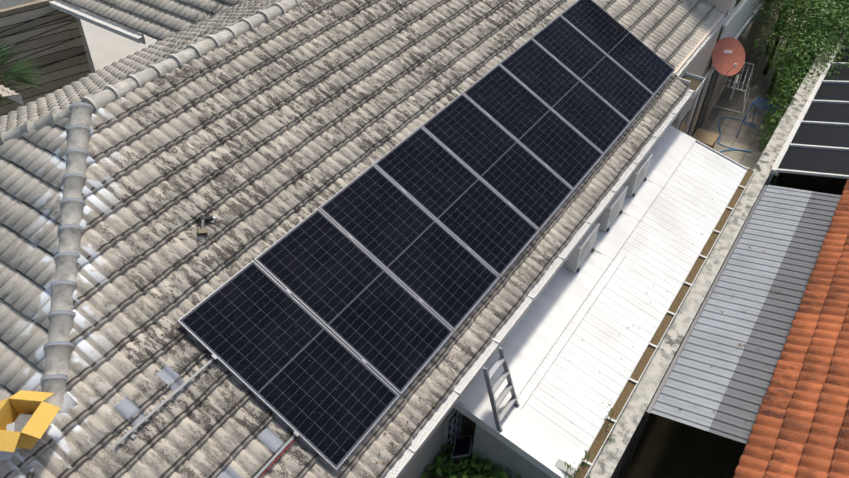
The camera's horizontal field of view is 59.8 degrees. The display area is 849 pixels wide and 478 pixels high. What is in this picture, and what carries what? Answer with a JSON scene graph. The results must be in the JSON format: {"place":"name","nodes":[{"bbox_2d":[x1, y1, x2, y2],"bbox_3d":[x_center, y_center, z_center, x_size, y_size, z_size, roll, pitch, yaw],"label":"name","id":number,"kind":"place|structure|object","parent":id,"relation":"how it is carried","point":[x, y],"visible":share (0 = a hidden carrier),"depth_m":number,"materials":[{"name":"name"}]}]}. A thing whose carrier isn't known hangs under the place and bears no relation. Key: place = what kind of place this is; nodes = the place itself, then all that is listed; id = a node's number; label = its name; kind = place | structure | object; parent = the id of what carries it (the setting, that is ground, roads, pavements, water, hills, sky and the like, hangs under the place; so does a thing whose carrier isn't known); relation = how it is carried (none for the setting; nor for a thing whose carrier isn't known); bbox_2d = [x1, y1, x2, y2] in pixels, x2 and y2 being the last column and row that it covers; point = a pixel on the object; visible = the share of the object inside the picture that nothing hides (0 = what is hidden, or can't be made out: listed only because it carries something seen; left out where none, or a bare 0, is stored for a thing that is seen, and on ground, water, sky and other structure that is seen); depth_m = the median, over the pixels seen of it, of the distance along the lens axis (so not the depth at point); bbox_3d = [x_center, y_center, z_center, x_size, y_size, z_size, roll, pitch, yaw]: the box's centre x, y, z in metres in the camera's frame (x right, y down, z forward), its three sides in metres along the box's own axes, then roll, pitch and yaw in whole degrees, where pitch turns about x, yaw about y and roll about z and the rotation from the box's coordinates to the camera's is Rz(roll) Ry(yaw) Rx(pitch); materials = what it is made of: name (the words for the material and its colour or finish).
{"place":"outdoors","nodes":[
{"label":"outdoors","id":0,"kind":"place"},
{"bbox_2d":[0,428,47,477],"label":"roof","id":1,"kind":"structure","parent":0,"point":[19,463],"depth_m":6.62,"materials":[{"name":"grey tile"}]},
{"bbox_2d":[0,390,59,451],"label":"cardboard box","id":2,"kind":"object","parent":1,"relation":"on","point":[27,418],"visible":1,"depth_m":6.64,"materials":[{"name":"yellow cardboard"}]},
{"bbox_2d":[0,393,77,460],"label":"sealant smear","id":3,"kind":"object","parent":1,"relation":"on","point":[68,402],"visible":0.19,"depth_m":6.97},
{"bbox_2d":[80,9,156,70],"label":"wall","id":4,"kind":"structure","parent":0,"point":[106,47],"depth_m":22.47,"materials":[{"name":"white paint"}]},
{"bbox_2d":[0,0,90,115],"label":"fence","id":5,"kind":"object","parent":4,"relation":"on","point":[69,71],"visible":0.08,"depth_m":16.26,"materials":[{"name":"brown wood"}]},
{"bbox_2d":[0,85,19,96],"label":"roof","id":6,"kind":"structure","parent":5,"relation":"on","point":[4,91],"depth_m":13.10,"materials":[{"name":"grey tile"}]},
{"bbox_2d":[6,95,23,104],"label":"trim","id":7,"kind":"structure","parent":5,"relation":"attached to","point":[17,98],"depth_m":13.23,"materials":[{"name":"white paint"}]},
{"bbox_2d":[0,10,86,82],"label":"wooden slats","id":8,"kind":"object","parent":5,"relation":"attached to","point":[38,35],"visible":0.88,"depth_m":15.96,"materials":[{"name":"brown wood"}]},
{"bbox_2d":[375,86,814,463],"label":"leaf litter","id":9,"kind":"object","parent":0,"point":[582,340],"visible":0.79,"depth_m":10.49,"materials":[{"name":"brown plant"}]},
{"bbox_2d":[454,125,747,477],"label":"white metal roof","id":10,"kind":"structure","parent":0,"point":[598,303],"depth_m":10.98,"materials":[{"name":"white metal"}]},
{"bbox_2d":[482,347,519,431],"bbox_3d":[0.957,1.881,9.255,0.394,0.999,0.505,25,46,23],"label":"ladder","id":11,"kind":"object","parent":10,"relation":"on","point":[491,389],"visible":0.9,"depth_m":9.23,"materials":[{"name":"silver metal"}]},
{"bbox_2d":[572,167,755,477],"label":"gutter","id":12,"kind":"object","parent":10,"relation":"attached to","point":[596,446],"visible":0.85,"depth_m":10.98,"materials":[{"name":"metal"}]},
{"bbox_2d":[562,153,652,271],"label":"ac units","id":13,"kind":"object","parent":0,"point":[583,249],"visible":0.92,"depth_m":11.98,"materials":[{"name":"grey"}]},
{"bbox_2d":[621,185,766,477],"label":"grey roof frame","id":14,"kind":"object","parent":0,"point":[660,388],"visible":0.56,"depth_m":11.09,"materials":[{"name":"grey metal"}]},
{"bbox_2d":[619,172,847,477],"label":"ground","id":15,"kind":"structure","parent":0,"point":[667,448],"depth_m":12.49,"materials":[{"name":"black"}]},
{"bbox_2d":[766,28,848,185],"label":"awning","id":16,"kind":"object","parent":15,"relation":"on","point":[816,143],"visible":0.83,"depth_m":15.05,"materials":[{"name":"black"}]},
{"bbox_2d":[650,185,840,443],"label":"grey roof","id":17,"kind":"structure","parent":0,"point":[717,336],"depth_m":11.16,"materials":[{"name":"grey metal"}]},
{"bbox_2d":[701,7,821,170],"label":"yard paving","id":18,"kind":"structure","parent":0,"point":[747,138],"depth_m":20.61,"materials":[{"name":"grey concrete"}]},
{"bbox_2d":[382,14,729,477],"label":"eave gutter","id":19,"kind":"object","parent":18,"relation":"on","point":[420,438],"visible":0.73,"depth_m":10.16,"materials":[{"name":"grey metal"}]},
{"bbox_2d":[692,128,718,148],"bbox_3d":[7.201,-2.473,19.087,0.550,0.425,0.600,25,46,23],"label":"cardboard box","id":20,"kind":"object","parent":18,"relation":"on","point":[706,137],"visible":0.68,"depth_m":18.93,"materials":[{"name":"cardboard"}]},
{"bbox_2d":[718,117,755,152],"bbox_3d":[8.229,-2.667,19.628,0.993,0.022,2.135,17,44,16],"label":"hose","id":21,"kind":"object","parent":18,"relation":"on","point":[727,146],"visible":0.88,"depth_m":19.50,"materials":[{"name":"blue rubber"}]},
{"bbox_2d":[704,62,785,137],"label":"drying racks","id":22,"kind":"object","parent":18,"relation":"on","point":[755,101],"visible":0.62,"depth_m":19.51,"materials":[{"name":"white metal"}]},
{"bbox_2d":[756,111,784,150],"bbox_3d":[8.348,-2.134,17.606,1.132,1.959,1.228,25,46,23],"label":"hedge tree","id":23,"kind":"object","parent":18,"relation":"on","point":[772,120],"visible":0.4,"depth_m":17.28,"materials":[{"name":"green plant"}]},
{"bbox_2d":[765,3,784,52],"bbox_3d":[11.117,-7.584,21.697,3.046,4.838,3.282,25,46,23],"label":"yard tree","id":24,"kind":"object","parent":18,"relation":"on","point":[776,28],"visible":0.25,"depth_m":22.91,"materials":[{"name":"green plant"}]},
{"bbox_2d":[760,0,812,74],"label":"yard tree","id":25,"kind":"object","parent":18,"relation":"on","point":[765,71],"visible":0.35,"depth_m":21.10,"materials":[{"name":"green plant"}]},
{"bbox_2d":[763,71,814,129],"bbox_3d":[8.735,-2.750,17.857,1.292,2.570,1.616,25,46,23],"label":"hedge tree","id":26,"kind":"object","parent":18,"relation":"on","point":[776,99],"visible":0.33,"depth_m":17.37,"materials":[{"name":"green plant"}]},
{"bbox_2d":[749,0,848,113],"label":"yard tree","id":27,"kind":"object","parent":18,"relation":"on","point":[778,33],"visible":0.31,"depth_m":18.73,"materials":[{"name":"green plant"}]},
{"bbox_2d":[751,0,848,94],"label":"yard tree","id":28,"kind":"object","parent":18,"relation":"on","point":[787,43],"visible":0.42,"depth_m":19.50,"materials":[{"name":"green plant"}]},
{"bbox_2d":[765,0,848,86],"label":"hedge tree","id":29,"kind":"object","parent":18,"relation":"on","point":[825,31],"visible":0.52,"depth_m":17.91,"materials":[{"name":"green plant"}]},
{"bbox_2d":[765,29,848,113],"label":"hedge tree","id":30,"kind":"object","parent":18,"relation":"on","point":[808,68],"visible":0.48,"depth_m":17.59,"materials":[{"name":"green plant"}]},
{"bbox_2d":[774,0,848,93],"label":"hedge tree","id":31,"kind":"object","parent":18,"relation":"on","point":[841,16],"visible":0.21,"depth_m":18.47,"materials":[{"name":"green plant"}]},
{"bbox_2d":[781,0,846,75],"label":"hedge tree","id":32,"kind":"object","parent":18,"relation":"on","point":[817,9],"visible":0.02,"depth_m":20.05,"materials":[{"name":"green plant"}]},
{"bbox_2d":[733,180,848,477],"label":"tiled roof","id":33,"kind":"structure","parent":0,"point":[800,427],"depth_m":9.01,"materials":[{"name":"tile"}]},
{"bbox_2d":[734,179,848,475],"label":"roof tile ends","id":34,"kind":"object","parent":33,"relation":"attached to","point":[788,334],"depth_m":10.05,"materials":[{"name":"brown"}]},
{"label":"ground","id":35,"kind":"structure","parent":0,"visible":0},
{"bbox_2d":[0,36,51,106],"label":"fan palm","id":36,"kind":"object","parent":35,"relation":"on","point":[16,74],"visible":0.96,"depth_m":14.88,"materials":[{"name":"green plant"}]},
{"bbox_2d":[0,0,145,72],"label":"wing trim","id":37,"kind":"structure","parent":35,"relation":"on","point":[78,14],"depth_m":15.48,"materials":[{"name":"grey metal"}]},
{"bbox_2d":[60,0,243,40],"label":"wing roof","id":38,"kind":"structure","parent":37,"relation":"on","point":[158,20],"depth_m":14.85,"materials":[{"name":"grey tile"}]},
{"bbox_2d":[4,0,730,477],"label":"house walls","id":39,"kind":"structure","parent":35,"relation":"on","point":[430,450],"depth_m":11.55,"materials":[{"name":"white paint"}]},
{"bbox_2d":[0,118,69,400],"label":"roof hip","id":40,"kind":"object","parent":39,"relation":"on","point":[32,167],"visible":0.65,"depth_m":7.91,"materials":[{"name":"grey tile"}]},
{"bbox_2d":[0,0,282,130],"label":"roof","id":41,"kind":"structure","parent":39,"relation":"on","point":[67,96],"depth_m":10.77,"materials":[{"name":"grey tile"}]},
{"bbox_2d":[43,0,689,477],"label":"roof","id":42,"kind":"structure","parent":39,"relation":"on","point":[347,90],"depth_m":8.97,"materials":[{"name":"grey tile"}]},
{"bbox_2d":[26,216,220,477],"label":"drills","id":43,"kind":"object","parent":42,"relation":"on","point":[201,231],"visible":0.98,"depth_m":8.46,"materials":[{"name":"grey"}]},
{"bbox_2d":[0,0,307,411],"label":"ridge tiles","id":44,"kind":"object","parent":42,"relation":"on","point":[58,347],"visible":0.96,"depth_m":8.29,"materials":[{"name":"grey tile"}]},
{"bbox_2d":[114,365,284,477],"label":"flashings","id":45,"kind":"object","parent":42,"relation":"on","point":[127,408],"visible":0.92,"depth_m":7.47,"materials":[{"name":"silver metal"}]},
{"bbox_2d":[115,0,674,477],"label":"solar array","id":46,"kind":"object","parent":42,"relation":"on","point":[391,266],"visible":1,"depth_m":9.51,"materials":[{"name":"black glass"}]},
{"bbox_2d":[444,107,690,455],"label":"openings","id":47,"kind":"object","parent":39,"relation":"attached to","point":[454,423],"visible":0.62,"depth_m":10.48,"materials":[{"name":"black glass"}]},
{"bbox_2d":[593,0,722,68],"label":"roof","id":48,"kind":"structure","parent":39,"relation":"on","point":[671,27],"depth_m":15.05,"materials":[{"name":"grey tile"}]},
{"bbox_2d":[678,77,690,84],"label":"fascia","id":49,"kind":"structure","parent":39,"relation":"attached to","point":[687,82],"depth_m":14.20,"materials":[{"name":"white paint"}]},
{"bbox_2d":[708,37,744,75],"bbox_3d":[6.897,-4.090,16.812,0.715,0.781,0.721,25,46,23],"label":"satellite dish","id":50,"kind":"object","parent":39,"relation":"attached to","point":[728,56],"visible":1,"depth_m":16.82,"materials":[{"name":"red metal"}]},
{"bbox_2d":[421,435,521,477],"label":"bush","id":51,"kind":"object","parent":35,"relation":"on","point":[451,468],"visible":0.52,"depth_m":9.96,"materials":[{"name":"green plant"}]},
{"bbox_2d":[470,424,575,477],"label":"lean-to walls","id":52,"kind":"structure","parent":35,"relation":"on","point":[489,446],"depth_m":9.69,"materials":[{"name":"white paint"}]},
{"bbox_2d":[452,436,472,458],"bbox_3d":[0.540,2.842,10.075,0.321,0.211,0.354,5,42,3],"label":"solar light","id":53,"kind":"object","parent":52,"relation":"attached to","point":[462,446],"visible":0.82,"depth_m":10.05,"materials":[{"name":"black glass"}]},
{"bbox_2d":[564,404,613,477],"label":"weeds","id":54,"kind":"object","parent":52,"relation":"on","point":[577,471],"visible":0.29,"depth_m":9.13,"materials":[{"name":"green plant"}]},
{"bbox_2d":[594,179,664,260],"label":"ac pipes","id":55,"kind":"object","parent":52,"relation":"on","point":[631,216],"visible":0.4,"depth_m":12.55,"materials":[{"name":"grey plastic"}]},
{"bbox_2d":[587,12,848,477],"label":"boundary wall","id":56,"kind":"structure","parent":35,"relation":"on","point":[612,459],"depth_m":11.70,"materials":[{"name":"grey concrete"}]},
{"bbox_2d":[685,0,783,136],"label":"wall","id":57,"kind":"structure","parent":35,"relation":"on","point":[738,25],"depth_m":19.14,"materials":[{"name":"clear paint"}]}
]}

